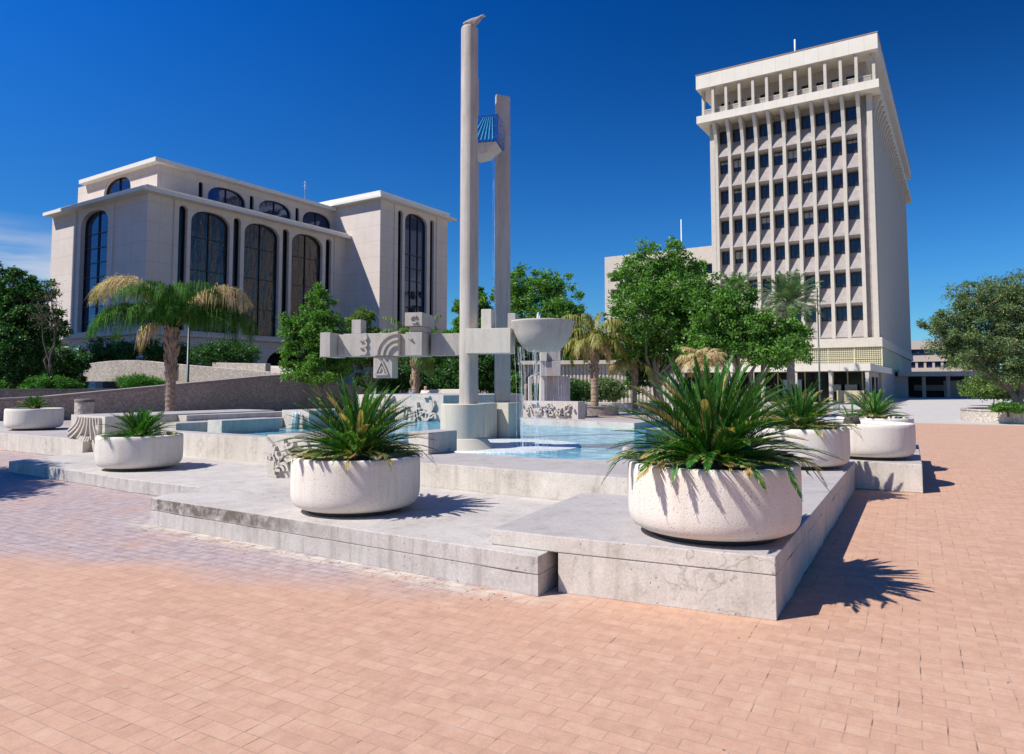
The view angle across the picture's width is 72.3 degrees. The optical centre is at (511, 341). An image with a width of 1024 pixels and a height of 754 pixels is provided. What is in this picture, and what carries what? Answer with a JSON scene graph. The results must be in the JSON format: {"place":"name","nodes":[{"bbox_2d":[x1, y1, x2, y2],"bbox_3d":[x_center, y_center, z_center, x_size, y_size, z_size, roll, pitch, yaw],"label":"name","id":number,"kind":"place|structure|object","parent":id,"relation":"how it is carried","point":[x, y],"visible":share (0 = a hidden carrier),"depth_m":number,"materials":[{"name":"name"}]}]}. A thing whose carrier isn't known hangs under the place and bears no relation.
{"place":"outdoors","nodes":[
{"label":"outdoors","id":0,"kind":"place"},
{"bbox_2d":[243,420,439,442],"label":"water","id":1,"kind":"structure","parent":0,"point":[425,425],"depth_m":16.66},
{"bbox_2d":[207,417,279,433],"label":"basin block","id":2,"kind":"structure","parent":1,"relation":"in","point":[248,425],"depth_m":15.36,"materials":[{"name":"concrete"}]},
{"bbox_2d":[160,413,391,431],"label":"basin wall","id":3,"kind":"structure","parent":1,"relation":"in","point":[200,426],"depth_m":15.26,"materials":[{"name":"concrete"}]},
{"bbox_2d":[282,408,343,427],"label":"basin block","id":4,"kind":"structure","parent":1,"relation":"in","point":[287,418],"depth_m":17.43,"materials":[{"name":"concrete"}]},
{"bbox_2d":[0,415,1023,753],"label":"plaza","id":5,"kind":"structure","parent":0,"point":[896,627],"depth_m":4.29,"materials":[{"name":"brick"}]},
{"bbox_2d":[0,421,90,455],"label":"concrete ledge","id":6,"kind":"object","parent":5,"relation":"on","point":[56,441],"visible":0.37,"depth_m":16.57,"materials":[{"name":"concrete"}]},
{"bbox_2d":[4,408,63,430],"bbox_3d":[-12.815,2.075,18.807,1.336,0.566,1.336,-2,-4,24],"label":"planter","id":7,"kind":"object","parent":6,"relation":"on","point":[21,419],"visible":0.98,"depth_m":18.30,"materials":[{"name":"concrete"}]},
{"bbox_2d":[15,395,53,408],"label":"sago palm","id":8,"kind":"object","parent":7,"relation":"in","point":[33,403],"visible":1,"depth_m":18.74,"materials":[{"name":"green plant"}]},
{"bbox_2d":[74,399,94,413],"bbox_3d":[-16.104,2.707,26.382,0.680,1.110,0.680,-2,-4,33],"label":"litter bin","id":9,"kind":"object","parent":5,"relation":"on","point":[83,406],"visible":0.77,"depth_m":26.14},
{"bbox_2d":[9,452,266,495],"bbox_3d":[-6.206,2.279,12.328,7.305,0.200,2.562,-2,-4,33],"label":"concrete ledge","id":10,"kind":"object","parent":5,"relation":"on","point":[187,473],"visible":0.53,"depth_m":11.46,"materials":[{"name":"concrete"}]},
{"bbox_2d":[94,432,183,471],"bbox_3d":[-6.345,1.871,11.956,1.336,0.566,1.336,0,-4,-3],"label":"planter","id":11,"kind":"object","parent":10,"relation":"on","point":[124,453],"visible":0.94,"depth_m":11.42,"materials":[{"name":"concrete"}]},
{"bbox_2d":[93,407,179,438],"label":"sago palm","id":12,"kind":"object","parent":11,"relation":"in","point":[140,424],"visible":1,"depth_m":11.84,"materials":[{"name":"green plant"}]},
{"bbox_2d":[0,374,300,420],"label":"ramp wall","id":13,"kind":"structure","parent":5,"relation":"on","point":[271,392],"depth_m":38.48,"materials":[{"name":"concrete"}]},
{"bbox_2d":[82,274,258,411],"bbox_3d":[-13.160,0.329,27.064,5.925,5.942,4.642,-2,-4,33],"label":"queen palm","id":14,"kind":"object","parent":5,"relation":"on","point":[176,306],"visible":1,"depth_m":26.74,"materials":[{"name":"green plant"}]},
{"bbox_2d":[67,409,273,451],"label":"relief block","id":15,"kind":"structure","parent":5,"relation":"on","point":[85,427],"depth_m":15.19,"materials":[{"name":"concrete"}]},
{"bbox_2d":[178,411,376,421],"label":"basin wall","id":16,"kind":"structure","parent":5,"relation":"on","point":[197,417],"depth_m":16.72,"materials":[{"name":"concrete"}]},
{"bbox_2d":[153,429,450,462],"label":"basin wall","id":17,"kind":"structure","parent":5,"relation":"on","point":[238,447],"depth_m":13.35,"materials":[{"name":"concrete"}]},
{"bbox_2d":[276,281,367,408],"bbox_3d":[-9.038,0.471,33.202,4.240,6.540,3.291,-1,-4,14],"label":"broadleaf tree","id":18,"kind":"object","parent":5,"relation":"on","point":[312,363],"visible":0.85,"depth_m":32.70,"materials":[{"name":"green plant"}]},
{"bbox_2d":[150,475,560,596],"bbox_3d":[-1.625,1.949,7.900,5.854,0.302,2.400,-2,-4,33],"label":"concrete ledge","id":19,"kind":"object","parent":5,"relation":"on","point":[445,534],"visible":0.62,"depth_m":6.73,"materials":[{"name":"concrete"}]},
{"bbox_2d":[263,431,327,478],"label":"relief block","id":20,"kind":"structure","parent":19,"relation":"on","point":[282,469],"depth_m":9.88,"materials":[{"name":"concrete"}]},
{"bbox_2d":[290,450,419,517],"bbox_3d":[-1.647,1.484,7.421,1.336,0.566,1.336,2,-4,-30],"label":"planter","id":21,"kind":"object","parent":19,"relation":"on","point":[371,486],"visible":0.88,"depth_m":6.86,"materials":[{"name":"concrete"}]},
{"bbox_2d":[274,376,438,474],"bbox_3d":[-1.645,0.844,7.482,1.691,0.989,1.613,-2,-4,33],"label":"sago palm","id":22,"kind":"object","parent":21,"relation":"in","point":[357,433],"visible":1,"depth_m":7.27,"materials":[{"name":"green plant"}]},
{"bbox_2d":[380,314,454,393],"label":"queen palm","id":23,"kind":"object","parent":5,"relation":"on","point":[415,364],"visible":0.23,"depth_m":36.76,"materials":[{"name":"green plant"}]},
{"bbox_2d":[420,452,628,500],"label":"basin wall","id":24,"kind":"structure","parent":5,"relation":"on","point":[551,479],"depth_m":8.47,"materials":[{"name":"concrete"}]},
{"bbox_2d":[409,429,456,454],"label":"basin block","id":25,"kind":"structure","parent":24,"relation":"on","point":[443,441],"depth_m":10.27,"materials":[{"name":"concrete"}]},
{"bbox_2d":[523,401,584,418],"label":"relief block","id":26,"kind":"structure","parent":5,"relation":"on","point":[557,409],"depth_m":26.84,"materials":[{"name":"concrete"}]},
{"bbox_2d":[587,405,618,415],"bbox_3d":[4.521,3.755,38.340,2.660,0.520,2.660,-2,-4,33],"label":"round planter","id":27,"kind":"object","parent":5,"relation":"on","point":[601,410],"visible":0.69,"depth_m":37.12,"materials":[{"name":"concrete"}]},
{"bbox_2d":[562,312,633,405],"bbox_3d":[4.521,0.976,38.573,4.177,5.496,4.372,-2,-4,33],"label":"queen palm","id":28,"kind":"object","parent":27,"relation":"in","point":[592,343],"visible":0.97,"depth_m":38.21,"materials":[{"name":"green plant"}]},
{"bbox_2d":[491,461,855,620],"bbox_3d":[2.617,1.912,8.303,2.439,0.427,7.336,-2,-4,33],"label":"concrete ledge","id":29,"kind":"object","parent":5,"relation":"on","point":[604,545],"visible":0.73,"depth_m":5.30,"materials":[{"name":"concrete"}]},
{"bbox_2d":[628,454,801,545],"bbox_3d":[1.609,1.246,5.633,1.336,0.566,1.336,-2,-4,33],"label":"planter","id":30,"kind":"object","parent":29,"relation":"on","point":[694,505],"visible":0.82,"depth_m":5.06,"materials":[{"name":"concrete"}]},
{"bbox_2d":[601,347,844,500],"bbox_3d":[1.652,0.626,5.651,1.853,1.165,1.878,-2,-4,33],"label":"sago palm","id":31,"kind":"object","parent":30,"relation":"in","point":[714,430],"visible":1,"depth_m":5.42,"materials":[{"name":"green plant"}]},
{"bbox_2d":[753,425,849,469],"bbox_3d":[4.218,1.538,10.274,1.336,0.566,1.336,3,-5,-39],"label":"planter","id":32,"kind":"object","parent":29,"relation":"on","point":[836,441],"visible":0.45,"depth_m":9.67,"materials":[{"name":"concrete"}]},
{"bbox_2d":[761,377,861,438],"bbox_3d":[4.238,0.963,10.302,1.683,0.893,1.620,-2,-4,33],"label":"sago palm","id":33,"kind":"object","parent":32,"relation":"in","point":[806,406],"visible":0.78,"depth_m":10.10,"materials":[{"name":"green plant"}]},
{"bbox_2d":[849,441,922,492],"bbox_3d":[6.267,2.227,13.313,2.858,0.427,5.048,-2,-4,33],"label":"concrete ledge","id":34,"kind":"object","parent":5,"relation":"on","point":[905,474],"visible":0.41,"depth_m":10.71,"materials":[{"name":"concrete"}]},
{"bbox_2d":[826,421,915,459],"bbox_3d":[5.868,1.617,11.521,1.336,0.566,1.336,1,-4,-12],"label":"planter","id":35,"kind":"object","parent":34,"relation":"on","point":[883,440],"visible":0.72,"depth_m":10.93,"materials":[{"name":"concrete"}]},
{"bbox_2d":[840,402,864,423],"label":"young sago palm","id":36,"kind":"object","parent":35,"relation":"in","point":[853,418],"visible":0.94,"depth_m":11.18,"materials":[{"name":"green plant"}]},
{"bbox_2d":[836,416,913,422],"bbox_3d":[6.992,1.742,13.517,1.336,0.566,1.336,-1,-4,15],"label":"planter","id":37,"kind":"object","parent":34,"relation":"on","point":[900,419],"visible":0.22,"depth_m":13.02,"materials":[{"name":"concrete"}]},
{"bbox_2d":[838,388,908,418],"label":"sago palm","id":38,"kind":"object","parent":37,"relation":"in","point":[875,408],"visible":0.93,"depth_m":13.44,"materials":[{"name":"green plant"}]},
{"bbox_3d":[2.152,3.537,36.347,3.328,0.605,1.857,-2,-4,33],"label":"garden wall","id":39,"kind":"object","parent":5,"relation":"on","visible":0},
{"bbox_2d":[540,350,569,400],"bbox_3d":[2.140,1.608,35.469,1.511,2.966,2.200,0,-4,0],"label":"stepped pylon","id":40,"kind":"object","parent":39,"relation":"on","point":[554,385],"visible":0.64,"depth_m":34.75,"materials":[{"name":"concrete"}]},
{"bbox_2d":[0,0,1023,376],"label":"sky","id":41,"kind":"structure","parent":0,"point":[609,150],"materials":[{"name":"blue"}]},
{"bbox_2d":[510,345,539,372],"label":"broadleaf tree","id":42,"kind":"object","parent":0,"point":[530,356],"visible":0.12,"depth_m":70.76,"materials":[{"name":"green plant"}]},
{"bbox_2d":[453,424,664,459],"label":"water","id":43,"kind":"structure","parent":0,"point":[595,443],"depth_m":14.35,"materials":[{"name":"liquid"}]},
{"bbox_2d":[357,393,522,421],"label":"relief block","id":44,"kind":"structure","parent":43,"relation":"on","point":[430,404],"depth_m":20.94,"materials":[{"name":"concrete"}]},
{"bbox_2d":[320,24,580,452],"bbox_3d":[-0.868,-1.885,13.698,4.532,7.782,3.804,-1,-4,12],"label":"fountain sculpture","id":45,"kind":"object","parent":43,"relation":"in","point":[476,425],"visible":0.96,"depth_m":12.44,"materials":[{"name":"concrete"}]},
{"bbox_2d":[521,417,666,428],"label":"basin wall","id":46,"kind":"structure","parent":43,"relation":"in","point":[629,424],"depth_m":18.77,"materials":[{"name":"concrete"}]},
{"bbox_2d":[619,396,1023,425],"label":"pavement","id":47,"kind":"structure","parent":0,"point":[941,410],"depth_m":49.34,"materials":[{"name":"concrete"}]},
{"bbox_2d":[515,336,562,400],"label":"broadleaf tree","id":48,"kind":"object","parent":47,"relation":"on","point":[519,348],"visible":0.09,"depth_m":40.85,"materials":[{"name":"green plant"}]},
{"bbox_2d":[588,376,630,401],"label":"shrub","id":49,"kind":"object","parent":47,"relation":"on","point":[612,389],"visible":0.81,"depth_m":45.37,"materials":[{"name":"green plant"}]},
{"bbox_2d":[586,402,668,411],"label":"garden wall","id":50,"kind":"structure","parent":47,"relation":"on","point":[626,405],"depth_m":40.85,"materials":[{"name":"white paint"}]},
{"bbox_2d":[613,338,651,394],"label":"broadleaf tree","id":51,"kind":"object","parent":47,"relation":"on","point":[642,377],"visible":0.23,"depth_m":41.72,"materials":[{"name":"green plant"}]},
{"bbox_2d":[608,355,662,413],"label":"queen palm","id":52,"kind":"object","parent":47,"relation":"on","point":[633,370],"visible":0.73,"depth_m":40.01,"materials":[{"name":"green plant"}]},
{"bbox_2d":[596,235,722,411],"bbox_3d":[8.843,-1.022,39.914,7.080,10.483,7.230,-2,-4,33],"label":"broadleaf tree","id":53,"kind":"object","parent":47,"relation":"on","point":[662,314],"visible":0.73,"depth_m":39.46,"materials":[{"name":"green plant"}]},
{"bbox_2d":[675,347,726,378],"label":"dwarf palm","id":54,"kind":"object","parent":47,"relation":"on","point":[712,357],"visible":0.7,"depth_m":23.80,"materials":[{"name":"beige plant"}]},
{"bbox_2d":[707,271,765,388],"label":"date palm","id":55,"kind":"object","parent":47,"relation":"on","point":[735,285],"visible":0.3,"depth_m":57.72,"materials":[{"name":"plant"}]},
{"bbox_2d":[671,272,817,390],"bbox_3d":[12.287,0.206,37.174,7.352,7.707,4.911,-1,-4,20],"label":"broadleaf tree","id":56,"kind":"object","parent":47,"relation":"on","point":[739,330],"visible":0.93,"depth_m":36.41,"materials":[{"name":"green plant"}]},
{"bbox_2d":[755,268,825,393],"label":"date palm","id":57,"kind":"object","parent":47,"relation":"on","point":[790,291],"visible":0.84,"depth_m":59.66,"materials":[{"name":"green plant"}]},
{"bbox_2d":[685,31,912,402],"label":"office tower","id":58,"kind":"structure","parent":47,"relation":"on","point":[810,171],"depth_m":83.78,"materials":[{"name":"concrete"}]},
{"bbox_2d":[817,288,821,405],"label":"flagpole","id":59,"kind":"object","parent":47,"relation":"on","point":[818,348],"visible":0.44,"depth_m":52.02,"materials":[{"name":"grey metal"}]},
{"bbox_2d":[895,371,978,397],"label":"covered walkway","id":60,"kind":"structure","parent":47,"relation":"on","point":[924,384],"depth_m":97.32,"materials":[{"name":"concrete"}]},
{"bbox_2d":[943,381,963,396],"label":"door","id":61,"kind":"structure","parent":60,"relation":"in","point":[953,384],"depth_m":97.72,"materials":[{"name":"glass"}]},
{"bbox_2d":[957,372,1023,403],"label":"shrub","id":62,"kind":"object","parent":47,"relation":"on","point":[986,390],"visible":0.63,"depth_m":55.39,"materials":[{"name":"green plant"}]},
{"bbox_2d":[960,407,1023,423],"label":"round planter","id":63,"kind":"object","parent":47,"relation":"on","point":[979,414],"visible":0.71,"depth_m":30.33,"materials":[{"name":"concrete"}]},
{"bbox_2d":[916,266,1023,404],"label":"olive tree","id":64,"kind":"object","parent":63,"relation":"in","point":[965,347],"visible":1,"depth_m":30.82,"materials":[{"name":"green plant"}]},
{"bbox_2d":[988,400,1023,416],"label":"shrub","id":65,"kind":"object","parent":63,"relation":"in","point":[1008,407],"visible":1,"depth_m":29.02,"materials":[{"name":"green plant"}]},
{"bbox_2d":[911,340,979,377],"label":"building","id":66,"kind":"structure","parent":0,"point":[920,362],"depth_m":192.46,"materials":[{"name":"white concrete"}]},
{"label":"ground","id":67,"kind":"structure","parent":0,"visible":0},
{"bbox_2d":[0,261,74,387],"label":"broadleaf tree","id":68,"kind":"object","parent":67,"relation":"on","point":[22,355],"visible":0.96,"depth_m":36.62,"materials":[{"name":"green plant"}]},
{"bbox_2d":[24,280,70,388],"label":"bare tree","id":69,"kind":"object","parent":67,"relation":"on","point":[50,296],"visible":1,"depth_m":35.55,"materials":[{"name":"brown plant"}]},
{"bbox_2d":[15,373,85,391],"bbox_3d":[-23.543,2.263,35.838,3.304,1.493,2.510,-1,-4,17],"label":"shrub","id":70,"kind":"object","parent":67,"relation":"on","point":[43,381],"visible":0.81,"depth_m":35.34,"materials":[{"name":"green plant"}]},
{"bbox_2d":[0,388,113,397],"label":"garden wall","id":71,"kind":"structure","parent":67,"relation":"on","point":[7,393],"depth_m":34.16,"materials":[{"name":"concrete"}]},
{"bbox_2d":[34,340,93,388],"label":"shrub","id":72,"kind":"object","parent":67,"relation":"on","point":[71,364],"visible":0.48,"depth_m":41.57,"materials":[{"name":"green plant"}]},
{"bbox_2d":[78,334,142,387],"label":"shrub","id":73,"kind":"object","parent":67,"relation":"on","point":[113,350],"visible":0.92,"depth_m":57.43,"materials":[{"name":"green plant"}]},
{"bbox_2d":[83,360,178,381],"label":"curved wall","id":74,"kind":"structure","parent":67,"relation":"on","point":[104,371],"depth_m":46.10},
{"bbox_2d":[111,372,164,388],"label":"shrub","id":75,"kind":"object","parent":67,"relation":"on","point":[132,381],"visible":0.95,"depth_m":40.39,"materials":[{"name":"green plant"}]},
{"bbox_2d":[136,337,190,363],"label":"shrub","id":76,"kind":"object","parent":67,"relation":"on","point":[153,351],"visible":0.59,"depth_m":58.25,"materials":[{"name":"green plant"}]},
{"bbox_2d":[186,321,189,381],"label":"lamp post","id":77,"kind":"object","parent":67,"relation":"on","point":[188,359],"visible":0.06,"depth_m":43.98,"materials":[{"name":"grey metal"}]},
{"bbox_2d":[181,337,262,366],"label":"shrub","id":78,"kind":"object","parent":67,"relation":"on","point":[208,353],"visible":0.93,"depth_m":56.23,"materials":[{"name":"green plant"}]},
{"bbox_2d":[176,364,291,382],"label":"curved wall","id":79,"kind":"structure","parent":67,"relation":"on","point":[200,373],"depth_m":47.02,"materials":[{"name":"concrete"}]},
{"bbox_2d":[212,362,270,371],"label":"curved wall","id":80,"kind":"structure","parent":67,"relation":"on","point":[256,366],"depth_m":53.02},
{"bbox_2d":[43,156,456,393],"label":"courthouse","id":81,"kind":"structure","parent":67,"relation":"on","point":[273,254],"depth_m":75.95,"materials":[{"name":"stone"}]},
{"bbox_2d":[81,211,107,331],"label":"window","id":82,"kind":"structure","parent":81,"relation":"in","point":[96,228],"depth_m":71.72,"materials":[{"name":"blue glass"}]},
{"bbox_2d":[106,177,130,194],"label":"window","id":83,"kind":"structure","parent":81,"relation":"in","point":[123,183],"depth_m":73.74,"materials":[{"name":"blue glass"}]},
{"bbox_2d":[177,206,185,329],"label":"window","id":84,"kind":"structure","parent":81,"relation":"in","point":[181,237],"depth_m":69.17,"materials":[{"name":"black glass"}]},
{"bbox_2d":[190,212,227,332],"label":"window","id":85,"kind":"structure","parent":81,"relation":"in","point":[209,232],"depth_m":71.69,"materials":[{"name":"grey glass"}]},
{"bbox_2d":[208,187,243,207],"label":"window","id":86,"kind":"structure","parent":81,"relation":"in","point":[222,195],"depth_m":76.29,"materials":[{"name":"blue glass"}]},
{"bbox_2d":[232,219,238,333],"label":"window","id":87,"kind":"structure","parent":81,"relation":"in","point":[236,223],"depth_m":74.31,"materials":[{"name":"black glass"}]},
{"bbox_2d":[242,224,276,336],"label":"window","id":88,"kind":"structure","parent":81,"relation":"in","point":[260,241],"depth_m":76.96,"materials":[{"name":"grey glass"}]},
{"bbox_2d":[259,201,289,218],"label":"window","id":89,"kind":"structure","parent":81,"relation":"in","point":[268,207],"depth_m":81.56,"materials":[{"name":"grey glass"}]},
{"bbox_2d":[281,230,286,336],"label":"window","id":90,"kind":"structure","parent":81,"relation":"in","point":[284,255],"depth_m":79.59,"materials":[{"name":"black glass"}]},
{"bbox_2d":[291,234,319,336],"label":"window","id":91,"kind":"structure","parent":81,"relation":"in","point":[305,270],"depth_m":81.92,"materials":[{"name":"grey glass"}]},
{"bbox_2d":[303,212,329,228],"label":"window","id":92,"kind":"structure","parent":81,"relation":"in","point":[312,218],"depth_m":86.93,"materials":[{"name":"blue glass"}]},
{"bbox_2d":[325,240,328,308],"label":"window","id":93,"kind":"structure","parent":81,"relation":"in","point":[327,242],"depth_m":85.08,"materials":[{"name":"black glass"}]},
{"bbox_2d":[397,211,400,330],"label":"window","id":94,"kind":"structure","parent":81,"relation":"in","point":[399,214],"depth_m":87.31,"materials":[{"name":"black glass"}]},
{"bbox_2d":[404,214,424,328],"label":"window","id":95,"kind":"structure","parent":81,"relation":"in","point":[414,297],"depth_m":89.90,"materials":[{"name":"blue glass"}]},
{"bbox_2d":[430,221,431,314],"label":"window","id":96,"kind":"structure","parent":81,"relation":"in","point":[430,221],"depth_m":92.60,"materials":[{"name":"black glass"}]},
{"bbox_2d":[300,382,365,408],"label":"ramp wall","id":97,"kind":"structure","parent":67,"relation":"on","point":[304,396],"depth_m":48.95,"materials":[{"name":"concrete"}]},
{"bbox_2d":[344,304,409,393],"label":"broadleaf tree","id":98,"kind":"object","parent":67,"relation":"on","point":[368,317],"visible":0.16,"depth_m":43.86,"materials":[{"name":"green plant"}]},
{"bbox_2d":[350,359,434,393],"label":"shrub","id":99,"kind":"object","parent":67,"relation":"on","point":[404,376],"visible":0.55,"depth_m":46.13,"materials":[{"name":"green plant"}]},
{"bbox_2d":[404,365,458,393],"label":"shrub","id":100,"kind":"object","parent":67,"relation":"on","point":[441,381],"visible":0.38,"depth_m":48.62,"materials":[{"name":"green plant"}]},
{"bbox_2d":[405,328,458,372],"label":"broadleaf tree","id":101,"kind":"object","parent":67,"relation":"on","point":[438,361],"visible":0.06,"depth_m":70.79,"materials":[{"name":"green plant"}]},
{"bbox_2d":[443,354,517,393],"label":"shrub","id":102,"kind":"object","parent":67,"relation":"on","point":[486,372],"visible":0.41,"depth_m":45.36,"materials":[{"name":"green plant"}]},
{"bbox_2d":[443,286,518,368],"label":"broadleaf tree","id":103,"kind":"object","parent":67,"relation":"on","point":[482,300],"visible":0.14,"depth_m":71.83,"materials":[{"name":"green plant"}]},
{"bbox_2d":[510,369,525,393],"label":"shrub","id":104,"kind":"object","parent":67,"relation":"on","point":[516,383],"visible":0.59,"depth_m":44.44,"materials":[{"name":"green plant"}]},
{"bbox_2d":[493,262,586,360],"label":"broadleaf tree","id":105,"kind":"object","parent":67,"relation":"on","point":[555,302],"visible":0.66,"depth_m":71.24,"materials":[{"name":"green plant"}]},
{"bbox_2d":[520,374,590,400],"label":"shrub","id":106,"kind":"object","parent":67,"relation":"on","point":[576,391],"visible":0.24,"depth_m":43.34,"materials":[{"name":"green plant"}]},
{"bbox_2d":[561,323,642,359],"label":"broadleaf tree","id":107,"kind":"object","parent":67,"relation":"on","point":[567,356],"visible":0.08,"depth_m":70.85,"materials":[{"name":"green plant"}]},
{"bbox_2d":[518,360,687,406],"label":"ribbed building","id":108,"kind":"structure","parent":67,"relation":"on","point":[580,370],"depth_m":54.52,"materials":[{"name":"concrete"}]},
{"bbox_2d":[605,246,711,365],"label":"background building","id":109,"kind":"structure","parent":67,"relation":"on","point":[704,253],"depth_m":111.45,"materials":[{"name":"concrete"}]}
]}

